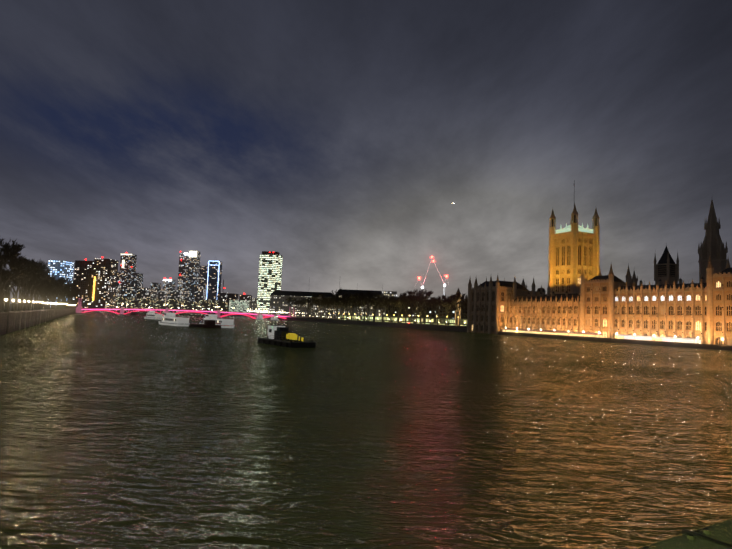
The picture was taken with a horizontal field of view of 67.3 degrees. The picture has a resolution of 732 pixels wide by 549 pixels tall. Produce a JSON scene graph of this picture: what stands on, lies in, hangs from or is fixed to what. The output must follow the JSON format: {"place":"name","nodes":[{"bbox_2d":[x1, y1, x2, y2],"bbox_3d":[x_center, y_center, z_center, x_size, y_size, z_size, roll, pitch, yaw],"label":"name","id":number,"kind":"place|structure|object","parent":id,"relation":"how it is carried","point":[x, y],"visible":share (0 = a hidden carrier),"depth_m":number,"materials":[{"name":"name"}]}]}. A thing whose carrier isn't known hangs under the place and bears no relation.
{"place":"outdoors","nodes":[
{"label":"outdoors","id":0,"kind":"place"},
{"bbox_2d":[0,304,75,335],"bbox_3d":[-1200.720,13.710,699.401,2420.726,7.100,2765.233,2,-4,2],"label":"embankment wall","id":1,"kind":"structure","parent":0,"point":[11,321],"depth_m":181.67,"materials":[{"name":"stone"}]},
{"bbox_2d":[3,299,75,311],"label":"street lamps","id":2,"kind":"object","parent":1,"relation":"on","point":[61,306],"visible":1,"depth_m":224.82,"materials":[{"name":"black metal"}]},
{"bbox_2d":[0,238,79,311],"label":"embankment tree","id":3,"kind":"object","parent":1,"relation":"on","point":[32,277],"visible":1,"depth_m":229.81,"materials":[{"name":"green plant"}]},
{"bbox_2d":[76,298,295,318],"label":"bridge","id":4,"kind":"structure","parent":1,"relation":"on","point":[79,308],"depth_m":680.51,"materials":[{"name":"pink metal"}]},
{"bbox_2d":[180,311,466,331],"bbox_3d":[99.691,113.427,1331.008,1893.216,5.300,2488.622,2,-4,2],"label":"embankment wall","id":5,"kind":"structure","parent":0,"point":[458,328],"depth_m":503.79,"materials":[{"name":"stone"}]},
{"bbox_2d":[48,251,467,324],"bbox_3d":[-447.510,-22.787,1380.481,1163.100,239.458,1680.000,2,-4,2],"label":"city buildings","id":6,"kind":"structure","parent":5,"relation":"on","point":[104,283],"depth_m":1389.04,"materials":[{"name":"glass"}]},
{"bbox_2d":[285,289,467,325],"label":"tree","id":7,"kind":"object","parent":5,"relation":"on","point":[349,301],"visible":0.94,"depth_m":524.39,"materials":[{"name":"green plant"}]},
{"bbox_2d":[316,313,464,326],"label":"street lamps","id":8,"kind":"object","parent":5,"relation":"on","point":[400,320],"visible":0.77,"depth_m":543.63,"materials":[{"name":"black metal"}]},
{"bbox_2d":[339,315,466,325],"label":"millbank street frontages","id":9,"kind":"object","parent":5,"relation":"on","point":[427,321],"visible":0.21,"depth_m":595.51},
{"bbox_2d":[418,256,448,299],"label":"construction cranes","id":10,"kind":"object","parent":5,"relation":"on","point":[439,273],"visible":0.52,"depth_m":1297.44,"materials":[{"name":"red"}]},
{"bbox_2d":[548,180,599,293],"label":"tower","id":11,"kind":"structure","parent":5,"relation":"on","point":[573,248],"depth_m":394.90,"materials":[{"name":"stone"}]},
{"bbox_2d":[698,200,727,282],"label":"spire","id":12,"kind":"structure","parent":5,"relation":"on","point":[713,248],"depth_m":279.18,"materials":[{"name":"brown stone"}]},
{"bbox_2d":[0,304,731,548],"bbox_3d":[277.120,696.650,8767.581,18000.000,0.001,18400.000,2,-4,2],"label":"river water","id":13,"kind":"structure","parent":0,"point":[127,431],"depth_m":35.24,"materials":[{"name":"brown liquid"}]},
{"bbox_2d":[144,308,162,319],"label":"pleasure boat","id":14,"kind":"object","parent":13,"relation":"on","point":[152,315],"visible":1,"depth_m":413.32,"materials":[{"name":"white metal"}]},
{"bbox_2d":[158,313,189,325],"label":"pleasure boat","id":15,"kind":"object","parent":13,"relation":"on","point":[171,319],"visible":1,"depth_m":265.26,"materials":[{"name":"white metal"}]},
{"bbox_2d":[189,320,220,327],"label":"barge","id":16,"kind":"object","parent":13,"relation":"on","point":[209,324],"visible":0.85,"depth_m":256.05,"materials":[{"name":"brown metal"}]},
{"bbox_2d":[199,313,234,327],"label":"pleasure boat","id":17,"kind":"object","parent":13,"relation":"on","point":[226,323],"visible":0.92,"depth_m":265.64,"materials":[{"name":"white metal"}]},
{"bbox_2d":[271,315,278,319],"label":"moored launch","id":18,"kind":"object","parent":13,"relation":"on","point":[275,317],"visible":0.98,"depth_m":642.97,"materials":[{"name":"white"}]},
{"bbox_2d":[257,325,315,347],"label":"tugboat","id":19,"kind":"object","parent":13,"relation":"on","point":[280,335],"visible":1,"depth_m":135.66,"materials":[{"name":"black metal"}]},
{"bbox_2d":[0,0,731,304],"label":"sky","id":20,"kind":"structure","parent":0,"point":[340,139],"materials":[{"name":"grey"}]},
{"bbox_2d":[467,256,731,350],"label":"palace of westminster river front","id":21,"kind":"structure","parent":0,"point":[609,306],"depth_m":281.24,"materials":[{"name":"stone"}]},
{"bbox_2d":[503,328,700,343],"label":"terrace marquees","id":22,"kind":"object","parent":21,"relation":"on","point":[649,338],"visible":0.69,"depth_m":283.65,"materials":[{"name":"beige fabric"}]},
{"bbox_2d":[519,246,703,296],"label":"rooftop turrets","id":23,"kind":"object","parent":21,"relation":"on","point":[666,268],"visible":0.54,"depth_m":285.25,"materials":[{"name":"black stone"}]},
{"bbox_2d":[505,327,722,344],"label":"terrace lamps","id":24,"kind":"object","parent":21,"relation":"on","point":[616,335],"visible":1,"depth_m":273.46,"materials":[{"name":"black metal"}]},
{"bbox_2d":[636,518,731,548],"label":"parapet","id":25,"kind":"structure","parent":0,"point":[718,535],"depth_m":2.14,"materials":[{"name":"green paint"}]}
]}

